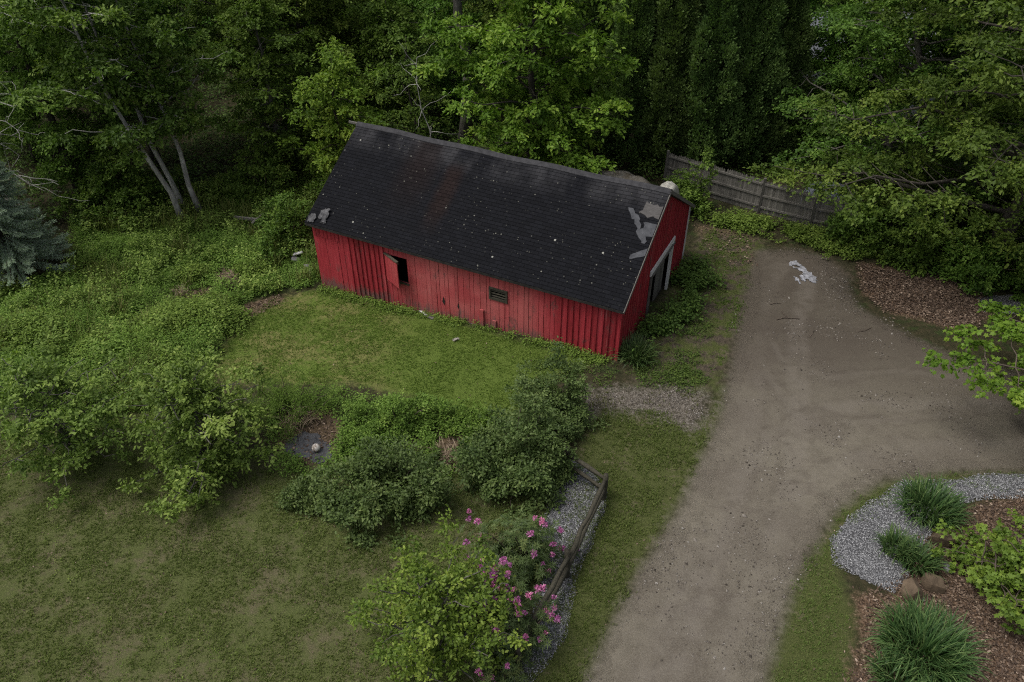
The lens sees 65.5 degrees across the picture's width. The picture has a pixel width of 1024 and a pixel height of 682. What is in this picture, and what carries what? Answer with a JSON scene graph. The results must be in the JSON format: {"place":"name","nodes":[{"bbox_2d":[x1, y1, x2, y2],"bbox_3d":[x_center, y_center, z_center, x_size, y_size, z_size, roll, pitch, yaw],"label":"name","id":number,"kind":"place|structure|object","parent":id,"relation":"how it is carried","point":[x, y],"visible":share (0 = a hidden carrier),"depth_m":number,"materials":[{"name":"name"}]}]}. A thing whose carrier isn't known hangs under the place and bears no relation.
{"place":"outdoors","nodes":[
{"label":"outdoors","id":0,"kind":"place"},
{"bbox_2d":[0,0,1023,681],"bbox_3d":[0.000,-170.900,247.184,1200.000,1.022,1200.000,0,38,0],"label":"ground","id":1,"kind":"structure","parent":0,"point":[776,646],"depth_m":21.74,"materials":[{"name":"green plant"}]},
{"bbox_2d":[0,161,75,287],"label":"spruce tree","id":2,"kind":"object","parent":1,"relation":"on","point":[22,247],"visible":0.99,"depth_m":31.36,"materials":[{"name":"green plant"}]},
{"bbox_2d":[0,20,81,163],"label":"woodland tree","id":3,"kind":"object","parent":1,"relation":"on","point":[3,113],"visible":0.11,"depth_m":39.06,"materials":[{"name":"green plant"}]},
{"bbox_2d":[0,82,88,221],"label":"dead tree","id":4,"kind":"object","parent":1,"relation":"on","point":[21,178],"visible":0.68,"depth_m":32.21,"materials":[{"name":"grey wood"}]},
{"bbox_2d":[0,0,134,196],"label":"woodland tree","id":5,"kind":"object","parent":1,"relation":"on","point":[65,168],"visible":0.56,"depth_m":34.54,"materials":[{"name":"green plant"}]},
{"bbox_2d":[0,339,151,509],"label":"apple tree","id":6,"kind":"object","parent":1,"relation":"on","point":[27,386],"visible":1,"depth_m":21.90,"materials":[{"name":"green plant"}]},
{"bbox_2d":[13,0,199,168],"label":"woodland tree","id":7,"kind":"object","parent":1,"relation":"on","point":[186,40],"visible":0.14,"depth_m":36.13,"materials":[{"name":"green plant"}]},
{"bbox_2d":[47,148,170,230],"bbox_3d":[-17.955,-7.101,36.079,5.245,3.309,4.710,0,38,0],"label":"shrub","id":8,"kind":"object","parent":1,"relation":"on","point":[100,182],"visible":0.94,"depth_m":35.50,"materials":[{"name":"green plant"}]},
{"bbox_2d":[0,0,246,221],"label":"ash tree","id":9,"kind":"object","parent":1,"relation":"on","point":[116,69],"visible":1,"depth_m":31.79,"materials":[{"name":"green plant"}]},
{"bbox_2d":[88,149,181,217],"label":"shrub","id":10,"kind":"object","parent":1,"relation":"on","point":[150,174],"visible":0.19,"depth_m":36.70,"materials":[{"name":"green plant"}]},
{"bbox_2d":[0,258,280,367],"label":"brambles","id":11,"kind":"object","parent":1,"relation":"on","point":[173,323],"visible":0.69,"depth_m":28.95,"materials":[{"name":"green plant"}]},
{"bbox_2d":[0,161,324,417],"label":"meadow weeds","id":12,"kind":"object","parent":1,"relation":"on","point":[118,242],"visible":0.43,"depth_m":31.61,"materials":[{"name":"green plant"}]},
{"bbox_2d":[97,341,285,523],"bbox_3d":[-9.027,2.260,22.334,5.211,4.210,4.616,26,45,29],"label":"apple tree","id":13,"kind":"object","parent":1,"relation":"on","point":[200,402],"visible":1,"depth_m":21.69,"materials":[{"name":"green plant"}]},
{"bbox_2d":[163,0,222,49],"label":"woodland tree","id":14,"kind":"object","parent":1,"relation":"on","point":[173,2],"visible":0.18,"depth_m":53.70,"materials":[{"name":"green plant"}]},
{"bbox_2d":[156,164,279,203],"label":"ferns","id":15,"kind":"object","parent":1,"relation":"on","point":[230,190],"visible":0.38,"depth_m":37.81,"materials":[{"name":"green plant"}]},
{"bbox_2d":[163,0,318,125],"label":"woodland tree","id":16,"kind":"object","parent":1,"relation":"on","point":[201,11],"visible":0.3,"depth_m":39.30,"materials":[{"name":"green plant"}]},
{"bbox_2d":[219,151,298,205],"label":"shrub","id":17,"kind":"object","parent":1,"relation":"on","point":[265,176],"visible":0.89,"depth_m":36.80,"materials":[{"name":"green plant"}]},
{"bbox_2d":[197,4,330,104],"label":"woodland tree","id":18,"kind":"object","parent":1,"relation":"on","point":[285,102],"visible":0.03,"depth_m":44.69,"materials":[{"name":"green plant"}]},
{"bbox_2d":[199,0,333,183],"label":"woodland tree","id":19,"kind":"object","parent":1,"relation":"on","point":[253,11],"visible":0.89,"depth_m":36.10,"materials":[{"name":"green plant"}]},
{"bbox_2d":[0,418,545,681],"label":"clover","id":20,"kind":"object","parent":1,"relation":"on","point":[195,608],"visible":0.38,"depth_m":19.01,"materials":[{"name":"green plant"}]},
{"bbox_2d":[0,407,554,681],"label":"grass","id":21,"kind":"structure","parent":1,"relation":"on","point":[29,529],"depth_m":20.19,"materials":[{"name":"green plant"}]},
{"bbox_2d":[249,188,313,262],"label":"shrub","id":22,"kind":"object","parent":1,"relation":"on","point":[285,215],"visible":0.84,"depth_m":33.22,"materials":[{"name":"green plant"}]},
{"bbox_2d":[229,360,344,444],"bbox_3d":[-7.010,1.838,24.686,3.166,1.777,3.324,28,46,31],"label":"shrub","id":23,"kind":"object","parent":1,"relation":"on","point":[278,401],"visible":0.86,"depth_m":24.75,"materials":[{"name":"green plant"}]},
{"bbox_2d":[211,0,367,138],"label":"woodland tree","id":24,"kind":"object","parent":1,"relation":"on","point":[313,6],"visible":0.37,"depth_m":38.55,"materials":[{"name":"green plant"}]},
{"bbox_2d":[272,396,322,434],"bbox_3d":[-6.526,2.450,24.654,1.584,0.470,1.610,28,46,31],"label":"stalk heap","id":25,"kind":"object","parent":1,"relation":"on","point":[303,423],"visible":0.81,"depth_m":24.59,"materials":[{"name":"brown plant"}]},
{"bbox_2d":[271,470,338,524],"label":"shrub","id":26,"kind":"object","parent":1,"relation":"on","point":[297,489],"visible":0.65,"depth_m":21.61,"materials":[{"name":"green plant"}]},
{"bbox_2d":[284,431,331,463],"bbox_3d":[-6.070,3.232,23.792,1.732,0.116,1.202,32,48,34],"label":"gravel patch","id":27,"kind":"object","parent":1,"relation":"on","point":[302,442],"visible":0.86,"depth_m":23.89,"materials":[{"name":"grey gravel"}]},
{"bbox_2d":[280,110,341,183],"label":"shrub","id":28,"kind":"object","parent":1,"relation":"on","point":[303,165],"visible":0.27,"depth_m":38.38,"materials":[{"name":"green plant"}]},
{"bbox_2d":[275,36,388,198],"bbox_3d":[-8.027,-9.635,35.460,5.217,7.420,6.059,-10,39,-12],"label":"maple tree","id":29,"kind":"object","parent":1,"relation":"on","point":[336,80],"visible":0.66,"depth_m":34.04,"materials":[{"name":"green plant"}]},
{"bbox_2d":[302,0,414,122],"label":"woodland tree","id":30,"kind":"object","parent":1,"relation":"on","point":[352,28],"visible":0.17,"depth_m":41.65,"materials":[{"name":"green plant"}]},
{"bbox_2d":[329,418,389,459],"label":"shrub","id":31,"kind":"object","parent":1,"relation":"on","point":[350,435],"visible":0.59,"depth_m":23.46,"materials":[{"name":"green plant"}]},
{"bbox_2d":[261,379,484,481],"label":"weeds","id":32,"kind":"object","parent":1,"relation":"on","point":[429,438],"visible":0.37,"depth_m":23.98,"materials":[{"name":"green plant"}]},
{"bbox_2d":[299,429,458,553],"bbox_3d":[-3.394,3.711,21.434,4.309,2.380,3.294,-23,44,-27],"label":"shrub","id":33,"kind":"object","parent":1,"relation":"on","point":[415,483],"visible":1,"depth_m":21.08,"materials":[{"name":"green plant"}]},
{"bbox_2d":[332,0,444,78],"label":"woodland tree","id":34,"kind":"object","parent":1,"relation":"on","point":[409,4],"visible":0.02,"depth_m":45.30,"materials":[{"name":"green plant"}]},
{"bbox_2d":[339,0,450,132],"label":"woodland tree","id":35,"kind":"object","parent":1,"relation":"on","point":[384,22],"visible":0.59,"depth_m":38.80,"materials":[{"name":"green plant"}]},
{"bbox_2d":[340,388,454,443],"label":"shrub","id":36,"kind":"object","parent":1,"relation":"on","point":[390,403],"visible":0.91,"depth_m":24.18,"materials":[{"name":"green plant"}]},
{"bbox_2d":[219,290,592,412],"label":"grass","id":37,"kind":"structure","parent":1,"relation":"on","point":[364,343],"depth_m":27.84,"materials":[{"name":"green plant"}]},
{"bbox_2d":[373,32,453,138],"bbox_3d":[-4.739,-10.453,36.565,4.236,7.473,3.571,0,38,0],"label":"young tree","id":38,"kind":"object","parent":1,"relation":"on","point":[409,79],"visible":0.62,"depth_m":35.73,"materials":[{"name":"green plant"}]},
{"bbox_2d":[345,504,531,681],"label":"plum tree","id":39,"kind":"object","parent":1,"relation":"on","point":[428,618],"visible":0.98,"depth_m":16.74,"materials":[{"name":"green plant"}]},
{"bbox_2d":[423,435,462,468],"bbox_3d":[-1.775,3.279,23.238,1.228,0.431,1.657,-21,42,-24],"label":"stalk heap","id":40,"kind":"object","parent":1,"relation":"on","point":[447,453],"visible":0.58,"depth_m":23.32,"materials":[{"name":"brown plant"}]},
{"bbox_2d":[396,0,508,135],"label":"woodland tree","id":41,"kind":"object","parent":1,"relation":"on","point":[451,77],"visible":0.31,"depth_m":41.47,"materials":[{"name":"green plant"}]},
{"bbox_2d":[424,397,499,444],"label":"shrub","id":42,"kind":"object","parent":1,"relation":"on","point":[457,418],"visible":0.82,"depth_m":24.11,"materials":[{"name":"green plant"}]},
{"bbox_2d":[317,283,611,364],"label":"weeds","id":43,"kind":"object","parent":1,"relation":"on","point":[380,303],"visible":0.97,"depth_m":28.99,"materials":[{"name":"green plant"}]},
{"bbox_2d":[419,0,515,68],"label":"woodland tree","id":44,"kind":"object","parent":1,"relation":"on","point":[472,44],"visible":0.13,"depth_m":48.12,"materials":[{"name":"green plant"}]},
{"bbox_2d":[453,0,490,143],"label":"tree trunk","id":45,"kind":"object","parent":1,"relation":"on","point":[457,7],"visible":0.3,"depth_m":39.05,"materials":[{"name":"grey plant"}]},
{"bbox_2d":[305,120,695,360],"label":"barn","id":46,"kind":"structure","parent":1,"relation":"on","point":[551,251],"depth_m":27.95,"materials":[{"name":"red wood"}]},
{"bbox_2d":[652,260,664,301],"bbox_3d":[5.480,-2.424,29.709,0.030,2.100,0.945,17,41,21],"label":"door leaf","id":47,"kind":"structure","parent":46,"relation":"in","point":[658,276],"depth_m":29.79,"materials":[{"name":"grey wood"}]},
{"bbox_2d":[1,298,1011,681],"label":"fallen leaves","id":48,"kind":"object","parent":1,"relation":"on","point":[329,550],"visible":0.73,"depth_m":20.49,"materials":[{"name":"brown plant"}]},
{"bbox_2d":[458,556,560,681],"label":"rhododendron","id":49,"kind":"object","parent":1,"relation":"on","point":[541,632],"visible":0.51,"depth_m":17.64,"materials":[{"name":"green plant"}]},
{"bbox_2d":[0,5,1023,227],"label":"undergrowth","id":50,"kind":"object","parent":1,"relation":"on","point":[223,151],"visible":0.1,"depth_m":40.11,"materials":[{"name":"green plant"}]},
{"bbox_2d":[440,0,589,110],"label":"woodland tree","id":51,"kind":"object","parent":1,"relation":"on","point":[482,8],"visible":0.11,"depth_m":39.62,"materials":[{"name":"green plant"}]},
{"bbox_2d":[447,389,588,522],"bbox_3d":[0.237,2.934,22.038,3.580,2.797,3.872,31,47,33],"label":"shrub","id":52,"kind":"object","parent":1,"relation":"on","point":[478,462],"visible":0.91,"depth_m":21.66,"materials":[{"name":"green plant"}]},
{"bbox_2d":[460,506,578,600],"bbox_3d":[0.248,4.909,19.785,2.943,2.579,2.674,-20,42,-24],"label":"rhododendron","id":53,"kind":"object","parent":1,"relation":"on","point":[524,554],"visible":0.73,"depth_m":19.63,"materials":[{"name":"green plant"}]},
{"bbox_2d":[411,0,642,174],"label":"maple tree","id":54,"kind":"object","parent":1,"relation":"on","point":[541,133],"visible":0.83,"depth_m":32.30,"materials":[{"name":"green plant"}]},
{"bbox_2d":[504,418,577,507],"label":"shrub","id":55,"kind":"object","parent":1,"relation":"on","point":[545,442],"visible":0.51,"depth_m":21.80,"materials":[{"name":"green plant"}]},
{"bbox_2d":[492,461,606,681],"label":"gravel","id":56,"kind":"structure","parent":1,"relation":"on","point":[572,526],"depth_m":20.99,"materials":[{"name":"grey gravel"}]},
{"bbox_2d":[503,335,610,443],"bbox_3d":[1.098,1.430,23.767,3.051,2.959,2.973,-20,42,-23],"label":"shrub","id":57,"kind":"object","parent":1,"relation":"on","point":[567,403],"visible":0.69,"depth_m":23.63,"materials":[{"name":"green plant"}]},
{"bbox_2d":[515,446,608,668],"bbox_3d":[1.430,5.363,20.134,1.342,1.221,6.324,8,39,10],"label":"split rail fence","id":58,"kind":"object","parent":1,"relation":"on","point":[566,564],"visible":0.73,"depth_m":20.08,"materials":[{"name":"grey wood"}]},
{"bbox_2d":[558,0,615,149],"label":"cedar tree","id":59,"kind":"object","parent":1,"relation":"on","point":[590,12],"visible":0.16,"depth_m":36.98,"materials":[{"name":"green plant"}]},
{"bbox_2d":[181,225,1023,681],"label":"leaf litter","id":60,"kind":"object","parent":1,"relation":"on","point":[953,319],"visible":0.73,"depth_m":21.89,"materials":[{"name":"brown plant"}]},
{"bbox_2d":[526,313,719,394],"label":"weeds","id":61,"kind":"object","parent":1,"relation":"on","point":[680,372],"visible":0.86,"depth_m":26.25,"materials":[{"name":"green plant"}]},
{"bbox_2d":[586,0,663,165],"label":"cedar tree","id":62,"kind":"object","parent":1,"relation":"on","point":[635,39],"visible":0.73,"depth_m":36.46,"materials":[{"name":"green plant"}]},
{"bbox_2d":[607,328,662,367],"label":"daylily","id":63,"kind":"object","parent":1,"relation":"on","point":[631,345],"visible":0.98,"depth_m":26.60,"materials":[{"name":"green plant"}]},
{"bbox_2d":[583,384,702,420],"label":"grass","id":64,"kind":"structure","parent":1,"relation":"on","point":[634,416],"depth_m":25.16,"materials":[{"name":"green plant"}]},
{"bbox_2d":[631,0,713,165],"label":"cedar tree","id":65,"kind":"object","parent":1,"relation":"on","point":[671,45],"visible":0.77,"depth_m":35.75,"materials":[{"name":"green plant"}]},
{"bbox_2d":[629,251,732,355],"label":"weeds","id":66,"kind":"object","parent":1,"relation":"on","point":[677,312],"visible":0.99,"depth_m":29.11,"materials":[{"name":"green plant"}]},
{"bbox_2d":[662,144,718,222],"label":"shrub","id":67,"kind":"object","parent":1,"relation":"on","point":[689,191],"visible":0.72,"depth_m":34.69,"materials":[{"name":"green plant"}]},
{"bbox_2d":[643,229,757,383],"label":"grass","id":68,"kind":"structure","parent":1,"relation":"on","point":[736,306],"depth_m":30.33,"materials":[{"name":"green plant"}]},
{"bbox_2d":[671,0,752,167],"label":"cedar tree","id":69,"kind":"object","parent":1,"relation":"on","point":[722,16],"visible":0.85,"depth_m":35.38,"materials":[{"name":"green plant"}]},
{"bbox_2d":[702,0,792,169],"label":"cedar tree","id":70,"kind":"object","parent":1,"relation":"on","point":[761,41],"visible":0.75,"depth_m":35.70,"materials":[{"name":"green plant"}]},
{"bbox_2d":[738,0,817,160],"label":"cedar tree","id":71,"kind":"object","parent":1,"relation":"on","point":[798,15],"visible":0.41,"depth_m":36.53,"materials":[{"name":"green plant"}]},
{"bbox_2d":[663,150,913,238],"bbox_3d":[11.709,-6.131,34.751,11.121,1.885,0.567,21,43,25],"label":"board fence","id":72,"kind":"object","parent":1,"relation":"on","point":[761,197],"visible":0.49,"depth_m":34.98,"materials":[{"name":"grey wood"}]},
{"bbox_2d":[695,205,902,267],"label":"weeds","id":73,"kind":"object","parent":1,"relation":"on","point":[813,235],"visible":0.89,"depth_m":33.61,"materials":[{"name":"green plant"}]},
{"bbox_2d":[772,0,855,147],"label":"woodland tree","id":74,"kind":"object","parent":1,"relation":"on","point":[812,6],"visible":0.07,"depth_m":37.93,"materials":[{"name":"green plant"}]},
{"bbox_2d":[723,0,935,125],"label":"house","id":75,"kind":"structure","parent":1,"relation":"on","point":[931,99],"depth_m":42.26,"materials":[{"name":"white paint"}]},
{"bbox_2d":[793,0,900,163],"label":"woodland tree","id":76,"kind":"object","parent":1,"relation":"on","point":[833,47],"visible":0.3,"depth_m":37.48,"materials":[{"name":"green plant"}]},
{"bbox_2d":[821,186,906,258],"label":"shrub","id":77,"kind":"object","parent":1,"relation":"on","point":[839,226],"visible":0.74,"depth_m":32.30,"materials":[{"name":"green plant"}]},
{"bbox_2d":[738,0,1023,270],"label":"oak tree","id":78,"kind":"object","parent":1,"relation":"on","point":[1011,219],"visible":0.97,"depth_m":27.98,"materials":[{"name":"green plant"}]},
{"bbox_2d":[830,0,952,137],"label":"woodland tree","id":79,"kind":"object","parent":1,"relation":"on","point":[887,48],"visible":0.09,"depth_m":37.08,"materials":[{"name":"green plant"}]},
{"bbox_2d":[766,0,1023,205],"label":"oak tree","id":80,"kind":"object","parent":1,"relation":"on","point":[873,34],"visible":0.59,"depth_m":32.87,"materials":[{"name":"green plant"}]},
{"bbox_2d":[772,470,1022,681],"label":"grass","id":81,"kind":"structure","parent":1,"relation":"on","point":[819,642],"depth_m":19.18,"materials":[{"name":"green plant"}]},
{"bbox_2d":[861,642,935,681],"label":"daylily","id":82,"kind":"object","parent":1,"relation":"on","point":[890,667],"visible":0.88,"depth_m":17.79,"materials":[{"name":"green plant"}]},
{"bbox_2d":[847,150,975,249],"bbox_3d":[16.873,-6.256,33.225,5.025,4.167,4.958,28,46,31],"label":"shrub","id":83,"kind":"object","parent":1,"relation":"on","point":[923,176],"visible":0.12,"depth_m":32.63,"materials":[{"name":"green plant"}]},
{"bbox_2d":[901,578,923,603],"bbox_3d":[9.770,6.170,19.474,0.519,0.686,0.454,2,38,3],"label":"boulder","id":84,"kind":"object","parent":1,"relation":"on","point":[911,586],"visible":0.81,"depth_m":19.34,"materials":[{"name":"brown stone"}]},
{"bbox_2d":[867,192,964,277],"bbox_3d":[16.203,-4.483,31.597,3.642,3.152,3.744,22,43,25],"label":"shrub","id":85,"kind":"object","parent":1,"relation":"on","point":[925,245],"visible":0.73,"depth_m":31.24,"materials":[{"name":"green plant"}]},
{"bbox_2d":[888,532,951,584],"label":"daylily","id":86,"kind":"object","parent":1,"relation":"on","point":[929,561],"visible":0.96,"depth_m":20.12,"materials":[{"name":"green plant"}]},
{"bbox_2d":[829,472,1023,593],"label":"gravel","id":87,"kind":"structure","parent":1,"relation":"on","point":[873,524],"depth_m":21.19,"materials":[{"name":"grey gravel"}]},
{"bbox_2d":[869,522,922,565],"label":"daylily","id":88,"kind":"object","parent":87,"relation":"on","point":[891,536],"visible":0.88,"depth_m":20.53,"materials":[{"name":"green plant"}]},
{"bbox_2d":[886,469,977,534],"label":"daylily","id":89,"kind":"object","parent":87,"relation":"on","point":[940,503],"visible":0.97,"depth_m":21.46,"materials":[{"name":"green plant"}]},
{"bbox_2d":[863,589,995,681],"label":"daylily","id":90,"kind":"object","parent":1,"relation":"on","point":[934,634],"visible":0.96,"depth_m":18.12,"materials":[{"name":"green plant"}]},
{"bbox_2d":[920,572,945,593],"bbox_3d":[10.419,5.987,19.705,0.544,0.509,0.389,5,38,6],"label":"boulder","id":91,"kind":"object","parent":1,"relation":"on","point":[930,582],"visible":0.99,"depth_m":19.57,"materials":[{"name":"brown stone"}]},
{"bbox_2d":[927,529,955,547],"bbox_3d":[11.220,5.173,20.825,0.674,0.456,0.470,17,41,20],"label":"boulder","id":92,"kind":"object","parent":1,"relation":"on","point":[935,538],"visible":0.71,"depth_m":20.64,"materials":[{"name":"brown stone"}]},
{"bbox_2d":[887,0,1023,154],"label":"woodland tree","id":93,"kind":"object","parent":1,"relation":"on","point":[1001,62],"visible":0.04,"depth_m":34.54,"materials":[{"name":"green plant"}]},
{"bbox_2d":[915,299,1023,414],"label":"maple tree","id":94,"kind":"object","parent":1,"relation":"on","point":[1009,329],"visible":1,"depth_m":22.64,"materials":[{"name":"green plant"}]},
{"bbox_2d":[921,212,1023,298],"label":"shrub","id":95,"kind":"object","parent":1,"relation":"on","point":[975,267],"visible":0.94,"depth_m":30.27,"materials":[{"name":"green plant"}]},
{"bbox_2d":[930,504,1023,635],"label":"maple sapling","id":96,"kind":"object","parent":1,"relation":"on","point":[999,573],"visible":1,"depth_m":19.42,"materials":[{"name":"green plant"}]},
{"bbox_2d":[950,152,1023,254],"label":"shrub","id":97,"kind":"object","parent":1,"relation":"on","point":[1009,194],"visible":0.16,"depth_m":32.87,"materials":[{"name":"green plant"}]},
{"bbox_2d":[975,295,1023,313],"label":"gravel","id":98,"kind":"structure","parent":1,"relation":"on","point":[1003,299],"depth_m":29.95,"materials":[{"name":"grey gravel"}]},
{"bbox_2d":[1001,248,1023,303],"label":"shrub","id":99,"kind":"object","parent":1,"relation":"on","point":[1019,273],"visible":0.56,"depth_m":30.04,"materials":[{"name":"green plant"}]},
{"bbox_2d":[515,403,720,681],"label":"grass","id":100,"kind":"structure","parent":0,"point":[620,422],"depth_m":21.70,"materials":[{"name":"green plant"}]},
{"bbox_2d":[596,170,650,183],"bbox_3d":[4.600,-6.282,34.431,3.600,2.145,2.000,17,41,20],"label":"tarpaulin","id":101,"kind":"object","parent":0,"point":[624,175],"visible":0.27,"depth_m":33.74,"materials":[{"name":"grey fabric"}]},
{"bbox_2d":[611,255,1023,681],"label":"driveway","id":102,"kind":"structure","parent":0,"point":[710,606],"depth_m":23.73,"materials":[{"name":"grey gravel"}]},
{"bbox_2d":[581,248,1021,680],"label":"pebbles","id":103,"kind":"object","parent":102,"relation":"on","point":[704,530],"visible":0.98,"depth_m":23.71,"materials":[{"name":"grey gravel"}]},
{"bbox_2d":[789,260,817,283],"bbox_3d":[11.507,-2.755,31.544,0.900,0.060,1.710,0,38,0],"label":"spill","id":104,"kind":"object","parent":102,"relation":"on","point":[808,275],"visible":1,"depth_m":31.37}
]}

